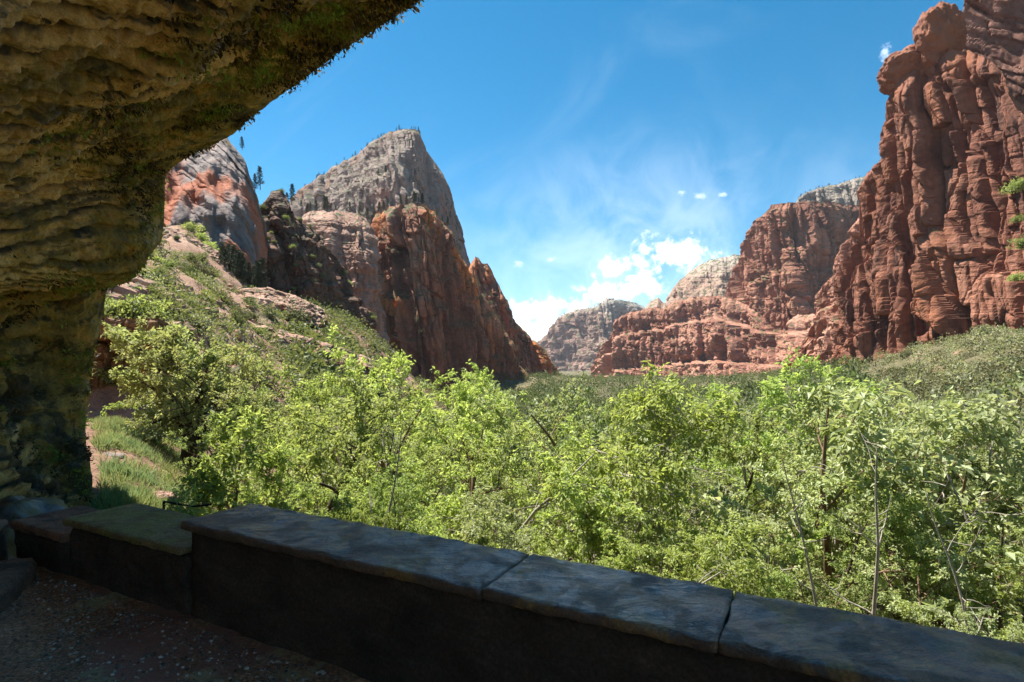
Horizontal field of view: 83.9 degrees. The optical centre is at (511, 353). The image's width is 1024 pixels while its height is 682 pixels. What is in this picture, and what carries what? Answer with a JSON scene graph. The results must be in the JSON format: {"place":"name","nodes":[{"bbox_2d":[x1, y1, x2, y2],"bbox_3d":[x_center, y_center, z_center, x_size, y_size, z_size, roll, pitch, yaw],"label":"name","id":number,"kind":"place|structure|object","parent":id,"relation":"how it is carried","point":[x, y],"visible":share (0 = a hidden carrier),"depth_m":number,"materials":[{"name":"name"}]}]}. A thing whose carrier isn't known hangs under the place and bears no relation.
{"place":"outdoors","nodes":[
{"label":"outdoors","id":0,"kind":"place"},
{"bbox_2d":[89,317,207,405],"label":"cliff","id":1,"kind":"structure","parent":0,"point":[104,361],"depth_m":25.41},
{"bbox_2d":[0,554,371,681],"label":"path","id":2,"kind":"structure","parent":0,"point":[21,672],"depth_m":3.15,"materials":[{"name":"gravel"}]},
{"bbox_2d":[0,557,36,612],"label":"stone step","id":3,"kind":"object","parent":2,"relation":"on","point":[17,577],"visible":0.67,"depth_m":3.81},
{"bbox_2d":[0,503,1023,681],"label":"parapet wall","id":4,"kind":"structure","parent":2,"relation":"on","point":[372,603],"depth_m":2.67,"materials":[{"name":"stone"}]},
{"bbox_2d":[164,138,267,277],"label":"cliff","id":5,"kind":"structure","parent":0,"point":[213,191],"depth_m":172.07,"materials":[{"name":"stone"}]},
{"bbox_2d":[249,189,376,332],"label":"cliff","id":6,"kind":"structure","parent":0,"point":[286,256],"depth_m":220.93,"materials":[{"name":"stone"}]},
{"bbox_2d":[302,210,389,347],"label":"cliff","id":7,"kind":"structure","parent":0,"point":[351,245],"depth_m":378.87,"materials":[{"name":"stone"}]},
{"bbox_2d":[289,129,469,268],"bbox_3d":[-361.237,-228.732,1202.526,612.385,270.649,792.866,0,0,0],"label":"cliff","id":8,"kind":"structure","parent":0,"point":[402,155],"depth_m":905.06,"materials":[{"name":"stone"}]},
{"bbox_2d":[371,202,528,395],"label":"cliff","id":9,"kind":"structure","parent":0,"point":[400,234],"depth_m":426.54,"materials":[{"name":"stone"}]},
{"bbox_2d":[407,203,530,380],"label":"scrub","id":10,"kind":"object","parent":9,"relation":"on","point":[489,347],"visible":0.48,"depth_m":438.12,"materials":[{"name":"green plant"}]},
{"bbox_2d":[468,256,558,375],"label":"cliff","id":11,"kind":"structure","parent":0,"point":[488,282],"depth_m":695.97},
{"bbox_2d":[86,225,1023,624],"bbox_3d":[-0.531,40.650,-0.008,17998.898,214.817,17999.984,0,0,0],"label":"ground","id":12,"kind":"structure","parent":0,"point":[100,399],"depth_m":98.41,"materials":[{"name":"soil"}]},
{"bbox_2d":[0,495,68,556],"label":"boulder","id":13,"kind":"object","parent":12,"relation":"on","point":[12,507],"visible":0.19,"depth_m":6.07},
{"bbox_2d":[104,286,176,319],"bbox_3d":[-20.500,-2.745,31.482,2.736,2.083,3.444,0,0,11],"label":"shrub","id":14,"kind":"object","parent":12,"relation":"on","point":[135,308],"visible":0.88,"depth_m":30.93,"materials":[{"name":"green plant"}]},
{"bbox_2d":[88,413,244,514],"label":"grass","id":15,"kind":"structure","parent":12,"relation":"on","point":[114,494],"depth_m":12.17,"materials":[{"name":"plant"}]},
{"bbox_2d":[147,269,191,290],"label":"shrub","id":16,"kind":"object","parent":12,"relation":"on","point":[170,278],"visible":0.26,"depth_m":62.46,"materials":[{"name":"green plant"}]},
{"bbox_2d":[144,291,197,324],"bbox_3d":[-21.314,-2.699,34.426,3.336,2.123,3.024,0,0,-1],"label":"shrub","id":17,"kind":"object","parent":12,"relation":"on","point":[173,309],"visible":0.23,"depth_m":34.40,"materials":[{"name":"green plant"}]},
{"bbox_2d":[100,322,277,473],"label":"leafy tree","id":18,"kind":"object","parent":12,"relation":"on","point":[120,335],"visible":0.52,"depth_m":16.81,"materials":[{"name":"green plant"}]},
{"bbox_2d":[162,227,227,268],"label":"rock shelf","id":19,"kind":"object","parent":12,"relation":"on","point":[169,232],"visible":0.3,"depth_m":144.41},
{"bbox_2d":[179,304,225,335],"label":"shrub","id":20,"kind":"object","parent":12,"relation":"on","point":[197,323],"visible":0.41,"depth_m":41.88,"materials":[{"name":"green plant"}]},
{"bbox_2d":[0,0,415,507],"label":"rock overhang","id":21,"kind":"object","parent":12,"relation":"on","point":[77,50],"visible":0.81,"depth_m":7.53,"materials":[{"name":"stone"}]},
{"bbox_2d":[0,0,424,507],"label":"moss","id":22,"kind":"object","parent":21,"relation":"attached to","point":[356,27],"visible":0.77,"depth_m":7.03,"materials":[{"name":"green plant"}]},
{"bbox_2d":[100,316,355,508],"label":"leafy tree","id":23,"kind":"object","parent":12,"relation":"on","point":[160,385],"visible":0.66,"depth_m":16.54,"materials":[{"name":"green plant"}]},
{"bbox_2d":[162,395,299,511],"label":"leafy tree","id":24,"kind":"object","parent":12,"relation":"on","point":[210,426],"visible":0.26,"depth_m":11.92,"materials":[{"name":"green plant"}]},
{"bbox_2d":[163,484,301,515],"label":"leafy tree","id":25,"kind":"object","parent":12,"relation":"on","point":[180,499],"visible":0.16,"depth_m":7.21,"materials":[{"name":"green plant"}]},
{"bbox_2d":[101,371,364,505],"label":"leafy tree","id":26,"kind":"object","parent":12,"relation":"on","point":[303,398],"visible":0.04,"depth_m":21.59,"materials":[{"name":"green plant"}]},
{"bbox_2d":[106,229,364,507],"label":"rubble","id":27,"kind":"object","parent":12,"relation":"on","point":[122,290],"visible":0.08,"depth_m":48.20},
{"bbox_2d":[172,405,310,516],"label":"leafy tree","id":28,"kind":"object","parent":12,"relation":"on","point":[211,488],"visible":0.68,"depth_m":8.93,"materials":[{"name":"green plant"}]},
{"bbox_2d":[250,260,266,287],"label":"pine tree","id":29,"kind":"object","parent":12,"relation":"on","point":[257,265],"visible":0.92,"depth_m":145.12,"materials":[{"name":"green plant"}]},
{"bbox_2d":[138,224,385,479],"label":"scrub","id":30,"kind":"object","parent":12,"relation":"on","point":[231,328],"visible":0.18,"depth_m":65.79,"materials":[{"name":"green plant"}]},
{"bbox_2d":[218,438,324,514],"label":"leafy tree","id":31,"kind":"object","parent":12,"relation":"on","point":[251,491],"visible":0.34,"depth_m":9.34,"materials":[{"name":"green plant"}]},
{"bbox_2d":[237,287,324,327],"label":"rock shelf","id":32,"kind":"object","parent":12,"relation":"on","point":[281,300],"visible":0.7,"depth_m":119.69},
{"bbox_2d":[233,379,360,511],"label":"leafy tree","id":33,"kind":"object","parent":12,"relation":"on","point":[323,397],"visible":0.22,"depth_m":16.50,"materials":[{"name":"green plant"}]},
{"bbox_2d":[254,324,372,378],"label":"rock shelf","id":34,"kind":"object","parent":12,"relation":"on","point":[321,343],"visible":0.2,"depth_m":83.01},
{"bbox_2d":[206,374,464,528],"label":"leafy tree","id":35,"kind":"object","parent":12,"relation":"on","point":[408,429],"visible":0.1,"depth_m":15.93,"materials":[{"name":"green plant"}]},
{"bbox_2d":[268,361,404,513],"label":"leafy tree","id":36,"kind":"object","parent":12,"relation":"on","point":[294,394],"visible":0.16,"depth_m":20.63,"materials":[{"name":"green plant"}]},
{"bbox_2d":[225,360,448,533],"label":"leafy tree","id":37,"kind":"object","parent":12,"relation":"on","point":[324,442],"visible":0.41,"depth_m":11.37,"materials":[{"name":"green plant"}]},
{"bbox_2d":[313,487,392,526],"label":"leafy tree","id":38,"kind":"object","parent":12,"relation":"on","point":[340,513],"visible":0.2,"depth_m":6.83,"materials":[{"name":"green plant"}]},
{"bbox_2d":[274,456,434,534],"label":"leafy tree","id":39,"kind":"object","parent":12,"relation":"on","point":[327,496],"visible":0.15,"depth_m":8.31,"materials":[{"name":"green plant"}]},
{"bbox_2d":[282,394,455,528],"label":"leafy tree","id":40,"kind":"object","parent":12,"relation":"on","point":[450,417],"visible":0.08,"depth_m":22.82,"materials":[{"name":"green plant"}]},
{"bbox_2d":[367,422,404,526],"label":"bare tree","id":41,"kind":"object","parent":12,"relation":"on","point":[383,444],"visible":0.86,"depth_m":6.89,"materials":[{"name":"brown plant"}]},
{"bbox_2d":[333,460,446,535],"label":"leafy tree","id":42,"kind":"object","parent":12,"relation":"on","point":[377,490],"visible":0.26,"depth_m":7.58,"materials":[{"name":"green plant"}]},
{"bbox_2d":[265,291,529,509],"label":"scrub","id":43,"kind":"object","parent":12,"relation":"on","point":[313,360],"visible":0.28,"depth_m":96.25,"materials":[{"name":"green plant"}]},
{"bbox_2d":[338,471,471,543],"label":"leafy tree","id":44,"kind":"object","parent":12,"relation":"on","point":[401,520],"visible":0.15,"depth_m":7.59,"materials":[{"name":"green plant"}]},
{"bbox_2d":[263,323,566,552],"bbox_3d":[-3.002,3.864,18.482,9.300,9.829,7.967,0,0,-25],"label":"leafy tree","id":45,"kind":"object","parent":12,"relation":"on","point":[471,426],"visible":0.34,"depth_m":17.65,"materials":[{"name":"green plant"}]},
{"bbox_2d":[331,399,504,537],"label":"leafy tree","id":46,"kind":"object","parent":12,"relation":"on","point":[372,441],"visible":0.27,"depth_m":10.40,"materials":[{"name":"green plant"}]},
{"bbox_2d":[389,368,532,536],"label":"leafy tree","id":47,"kind":"object","parent":12,"relation":"on","point":[471,372],"visible":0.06,"depth_m":26.62,"materials":[{"name":"green plant"}]},
{"bbox_2d":[413,379,553,550],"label":"leafy tree","id":48,"kind":"object","parent":12,"relation":"on","point":[503,400],"visible":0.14,"depth_m":26.15,"materials":[{"name":"green plant"}]},
{"bbox_2d":[405,382,563,552],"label":"leafy tree","id":49,"kind":"object","parent":12,"relation":"on","point":[498,415],"visible":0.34,"depth_m":13.31,"materials":[{"name":"green plant"}]},
{"bbox_2d":[409,359,588,560],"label":"leafy tree","id":50,"kind":"object","parent":12,"relation":"on","point":[481,374],"visible":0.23,"depth_m":19.87,"materials":[{"name":"green plant"}]},
{"bbox_2d":[467,509,545,555],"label":"leafy tree","id":51,"kind":"object","parent":12,"relation":"on","point":[483,536],"visible":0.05,"depth_m":6.44,"materials":[{"name":"green plant"}]},
{"bbox_2d":[452,481,565,559],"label":"leafy tree","id":52,"kind":"object","parent":12,"relation":"on","point":[472,530],"visible":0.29,"depth_m":7.09,"materials":[{"name":"green plant"}]},
{"bbox_2d":[374,414,651,563],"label":"leafy tree","id":53,"kind":"object","parent":12,"relation":"on","point":[569,488],"visible":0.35,"depth_m":8.77,"materials":[{"name":"green plant"}]},
{"bbox_2d":[448,393,587,560],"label":"leafy tree","id":54,"kind":"object","parent":12,"relation":"on","point":[524,438],"visible":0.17,"depth_m":17.54,"materials":[{"name":"green plant"}]},
{"bbox_2d":[439,371,690,574],"bbox_3d":[1.407,3.977,13.350,6.592,7.183,8.202,0,0,-37],"label":"leafy tree","id":55,"kind":"object","parent":12,"relation":"on","point":[566,412],"visible":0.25,"depth_m":13.29,"materials":[{"name":"green plant"}]},
{"bbox_2d":[575,534,645,569],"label":"leafy tree","id":56,"kind":"object","parent":12,"relation":"on","point":[619,560],"visible":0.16,"depth_m":6.32,"materials":[{"name":"green plant"}]},
{"bbox_2d":[533,470,692,570],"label":"leafy tree","id":57,"kind":"object","parent":12,"relation":"on","point":[541,539],"visible":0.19,"depth_m":8.21,"materials":[{"name":"green plant"}]},
{"bbox_2d":[542,418,694,573],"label":"leafy tree","id":58,"kind":"object","parent":12,"relation":"on","point":[599,442],"visible":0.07,"depth_m":11.17,"materials":[{"name":"green plant"}]},
{"bbox_2d":[538,439,727,583],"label":"leafy tree","id":59,"kind":"object","parent":12,"relation":"on","point":[620,472],"visible":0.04,"depth_m":9.55,"materials":[{"name":"green plant"}]},
{"bbox_2d":[491,422,783,589],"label":"leafy tree","id":60,"kind":"object","parent":12,"relation":"on","point":[721,489],"visible":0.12,"depth_m":10.24,"materials":[{"name":"green plant"}]},
{"bbox_2d":[532,359,754,563],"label":"leafy tree","id":61,"kind":"object","parent":12,"relation":"on","point":[655,480],"visible":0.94,"depth_m":8.72,"materials":[{"name":"green plant"}]},
{"bbox_2d":[597,402,717,563],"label":"leafy tree","id":62,"kind":"object","parent":12,"relation":"on","point":[608,418],"visible":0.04,"depth_m":17.21,"materials":[{"name":"green plant"}]},
{"bbox_2d":[448,354,894,493],"bbox_3d":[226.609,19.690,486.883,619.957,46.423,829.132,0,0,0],"label":"woods","id":63,"kind":"object","parent":12,"relation":"on","point":[753,390],"visible":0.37,"depth_m":281.62,"materials":[{"name":"green plant"}]},
{"bbox_2d":[571,504,772,596],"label":"leafy tree","id":64,"kind":"object","parent":12,"relation":"on","point":[743,563],"visible":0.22,"depth_m":6.14,"materials":[{"name":"green plant"}]},
{"bbox_2d":[524,475,828,590],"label":"leafy tree","id":65,"kind":"object","parent":12,"relation":"on","point":[800,553],"visible":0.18,"depth_m":8.19,"materials":[{"name":"green plant"}]},
{"bbox_2d":[607,508,795,596],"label":"leafy tree","id":66,"kind":"object","parent":12,"relation":"on","point":[752,528],"visible":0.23,"depth_m":6.78,"materials":[{"name":"green plant"}]},
{"bbox_2d":[622,389,795,589],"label":"leafy tree","id":67,"kind":"object","parent":12,"relation":"on","point":[709,457],"visible":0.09,"depth_m":18.12,"materials":[{"name":"green plant"}]},
{"bbox_2d":[559,391,867,593],"bbox_3d":[7.024,5.930,22.451,12.211,8.938,6.725,0,0,22],"label":"leafy tree","id":68,"kind":"object","parent":12,"relation":"on","point":[582,402],"visible":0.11,"depth_m":23.69,"materials":[{"name":"green plant"}]},
{"bbox_2d":[645,524,786,594],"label":"leafy tree","id":69,"kind":"object","parent":12,"relation":"on","point":[766,579],"visible":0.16,"depth_m":6.55,"materials":[{"name":"green plant"}]},
{"bbox_2d":[714,565,768,595],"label":"leafy tree","id":70,"kind":"object","parent":12,"relation":"on","point":[745,586],"visible":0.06,"depth_m":6.00,"materials":[{"name":"green plant"}]},
{"bbox_2d":[636,408,877,614],"bbox_3d":[5.653,4.293,13.039,4.675,6.419,7.028,0,0,-38],"label":"leafy tree","id":71,"kind":"object","parent":12,"relation":"on","point":[752,455],"visible":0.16,"depth_m":12.08,"materials":[{"name":"green plant"}]},
{"bbox_2d":[630,345,888,603],"bbox_3d":[6.436,3.748,14.738,6.160,8.000,6.055,0,0,-41],"label":"leafy tree","id":72,"kind":"object","parent":12,"relation":"on","point":[775,392],"visible":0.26,"depth_m":14.39,"materials":[{"name":"green plant"}]},
{"bbox_2d":[631,425,920,613],"bbox_3d":[4.411,3.709,9.181,4.241,5.083,5.277,0,0,37],"label":"leafy tree","id":73,"kind":"object","parent":12,"relation":"on","point":[813,478],"visible":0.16,"depth_m":8.89,"materials":[{"name":"green plant"}]},
{"bbox_2d":[706,523,870,611],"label":"leafy tree","id":74,"kind":"object","parent":12,"relation":"on","point":[787,549],"visible":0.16,"depth_m":6.72,"materials":[{"name":"green plant"}]},
{"bbox_2d":[751,569,826,606],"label":"leafy tree","id":75,"kind":"object","parent":12,"relation":"on","point":[785,581],"visible":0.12,"depth_m":6.04,"materials":[{"name":"green plant"}]},
{"bbox_2d":[730,386,870,560],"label":"leafy tree","id":76,"kind":"object","parent":12,"relation":"on","point":[755,500],"visible":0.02,"depth_m":17.28,"materials":[{"name":"green plant"}]},
{"bbox_2d":[774,458,840,605],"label":"bare tree","id":77,"kind":"object","parent":12,"relation":"on","point":[808,567],"visible":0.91,"depth_m":6.11,"materials":[{"name":"grey plant"}]},
{"bbox_2d":[751,550,865,612],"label":"leafy tree","id":78,"kind":"object","parent":12,"relation":"on","point":[816,575],"visible":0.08,"depth_m":6.47,"materials":[{"name":"green plant"}]},
{"bbox_2d":[693,409,962,613],"bbox_3d":[9.264,4.527,16.866,7.688,6.732,6.178,0,0,30],"label":"leafy tree","id":79,"kind":"object","parent":12,"relation":"on","point":[752,419],"visible":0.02,"depth_m":16.78,"materials":[{"name":"green plant"}]},
{"bbox_2d":[656,368,1023,637],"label":"leafy tree","id":80,"kind":"object","parent":12,"relation":"on","point":[846,433],"visible":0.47,"depth_m":8.14,"materials":[{"name":"green plant"}]},
{"bbox_2d":[740,392,953,625],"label":"leafy tree","id":81,"kind":"object","parent":12,"relation":"on","point":[837,542],"visible":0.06,"depth_m":10.28,"materials":[{"name":"green plant"}]},
{"bbox_2d":[821,417,890,615],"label":"bare tree","id":82,"kind":"object","parent":12,"relation":"on","point":[875,589],"visible":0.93,"depth_m":5.67,"materials":[{"name":"grey plant"}]},
{"bbox_2d":[770,496,943,621],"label":"leafy tree","id":83,"kind":"object","parent":12,"relation":"on","point":[823,518],"visible":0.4,"depth_m":7.35,"materials":[{"name":"green plant"}]},
{"bbox_2d":[738,322,1023,530],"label":"scrub","id":84,"kind":"object","parent":12,"relation":"on","point":[916,392],"visible":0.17,"depth_m":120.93,"materials":[{"name":"green plant"}]},
{"bbox_2d":[785,384,983,619],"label":"leafy tree","id":85,"kind":"object","parent":12,"relation":"on","point":[914,418],"visible":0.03,"depth_m":11.69,"materials":[{"name":"green plant"}]},
{"bbox_2d":[755,418,1023,625],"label":"leafy tree","id":86,"kind":"object","parent":12,"relation":"on","point":[843,545],"visible":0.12,"depth_m":9.49,"materials":[{"name":"green plant"}]},
{"bbox_2d":[774,377,1009,615],"bbox_3d":[8.534,3.690,12.120,4.810,6.401,4.086,0,0,0],"label":"leafy tree","id":87,"kind":"object","parent":12,"relation":"on","point":[903,408],"visible":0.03,"depth_m":12.04,"materials":[{"name":"green plant"}]},
{"bbox_2d":[791,392,1023,630],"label":"leafy tree","id":88,"kind":"object","parent":12,"relation":"on","point":[980,419],"visible":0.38,"depth_m":8.57,"materials":[{"name":"green plant"}]},
{"bbox_2d":[816,467,1023,636],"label":"leafy tree","id":89,"kind":"object","parent":12,"relation":"on","point":[899,522],"visible":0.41,"depth_m":7.40,"materials":[{"name":"green plant"}]},
{"bbox_2d":[818,533,1022,636],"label":"leafy tree","id":90,"kind":"object","parent":12,"relation":"on","point":[960,575],"visible":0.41,"depth_m":6.66,"materials":[{"name":"green plant"}]},
{"bbox_2d":[887,514,1023,642],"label":"leafy tree","id":91,"kind":"object","parent":12,"relation":"on","point":[1012,533],"visible":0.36,"depth_m":7.07,"materials":[{"name":"green plant"}]},
{"bbox_2d":[923,462,991,633],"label":"bare tree","id":92,"kind":"object","parent":12,"relation":"on","point":[960,594],"visible":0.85,"depth_m":5.75,"materials":[{"name":"grey plant"}]},
{"bbox_2d":[896,551,1023,642],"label":"leafy tree","id":93,"kind":"object","parent":12,"relation":"on","point":[1003,595],"visible":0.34,"depth_m":6.81,"materials":[{"name":"green plant"}]},
{"bbox_2d":[908,602,1023,642],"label":"leafy tree","id":94,"kind":"object","parent":12,"relation":"on","point":[935,613],"visible":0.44,"depth_m":5.29,"materials":[{"name":"green plant"}]},
{"bbox_2d":[912,429,1023,622],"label":"leafy tree","id":95,"kind":"object","parent":12,"relation":"on","point":[982,451],"visible":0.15,"depth_m":9.48,"materials":[{"name":"green plant"}]},
{"bbox_2d":[943,426,1023,604],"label":"leafy tree","id":96,"kind":"object","parent":12,"relation":"on","point":[983,457],"visible":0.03,"depth_m":11.78,"materials":[{"name":"green plant"}]},
{"bbox_2d":[967,372,1023,402],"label":"shrub","id":97,"kind":"object","parent":12,"relation":"on","point":[1018,384],"visible":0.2,"depth_m":70.73,"materials":[{"name":"green plant"}]},
{"bbox_2d":[537,298,644,371],"bbox_3d":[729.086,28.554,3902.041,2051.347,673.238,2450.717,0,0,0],"label":"cliff","id":98,"kind":"structure","parent":0,"point":[575,340],"depth_m":3105.62,"materials":[{"name":"stone"}]},
{"bbox_2d":[228,0,963,341],"label":"sky","id":99,"kind":"structure","parent":0,"point":[587,152],"materials":[{"name":"blue"}]},
{"bbox_2d":[645,254,739,308],"bbox_3d":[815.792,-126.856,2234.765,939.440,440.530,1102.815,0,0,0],"label":"cliff","id":100,"kind":"structure","parent":0,"point":[711,277],"depth_m":1895.89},
{"bbox_2d":[590,296,814,377],"bbox_3d":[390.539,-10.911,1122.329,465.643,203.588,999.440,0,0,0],"label":"cliff","id":101,"kind":"structure","parent":0,"point":[749,344],"depth_m":1047.19,"materials":[{"name":"stone"}]},
{"bbox_2d":[723,200,858,333],"bbox_3d":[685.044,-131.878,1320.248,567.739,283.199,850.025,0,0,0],"label":"cliff","id":102,"kind":"structure","parent":0,"point":[777,261],"depth_m":984.99,"materials":[{"name":"stone"}]},
{"bbox_2d":[783,218,858,372],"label":"cliff","id":103,"kind":"structure","parent":0,"point":[820,339],"depth_m":481.38,"materials":[{"name":"stone"}]},
{"bbox_2d":[796,176,864,204],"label":"cliff","id":104,"kind":"structure","parent":0,"point":[844,193],"depth_m":1473.92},
{"bbox_2d":[831,48,1023,366],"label":"cliff","id":105,"kind":"structure","parent":0,"point":[951,142],"depth_m":265.75,"materials":[{"name":"stone"}]},
{"bbox_2d":[876,44,924,95],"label":"boulder","id":106,"kind":"object","parent":105,"relation":"on","point":[897,66],"visible":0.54,"depth_m":286.80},
{"bbox_2d":[912,1,966,71],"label":"boulder","id":107,"kind":"object","parent":105,"relation":"on","point":[939,29],"visible":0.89,"depth_m":271.93,"materials":[{"name":"stone"}]},
{"bbox_2d":[998,176,1023,194],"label":"shrub","id":108,"kind":"object","parent":105,"relation":"on","point":[1015,186],"visible":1,"depth_m":210.91,"materials":[{"name":"green plant"}]},
{"bbox_2d":[963,0,1023,103],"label":"cliff","id":109,"kind":"structure","parent":0,"point":[995,32],"depth_m":282.80,"materials":[{"name":"stone"}]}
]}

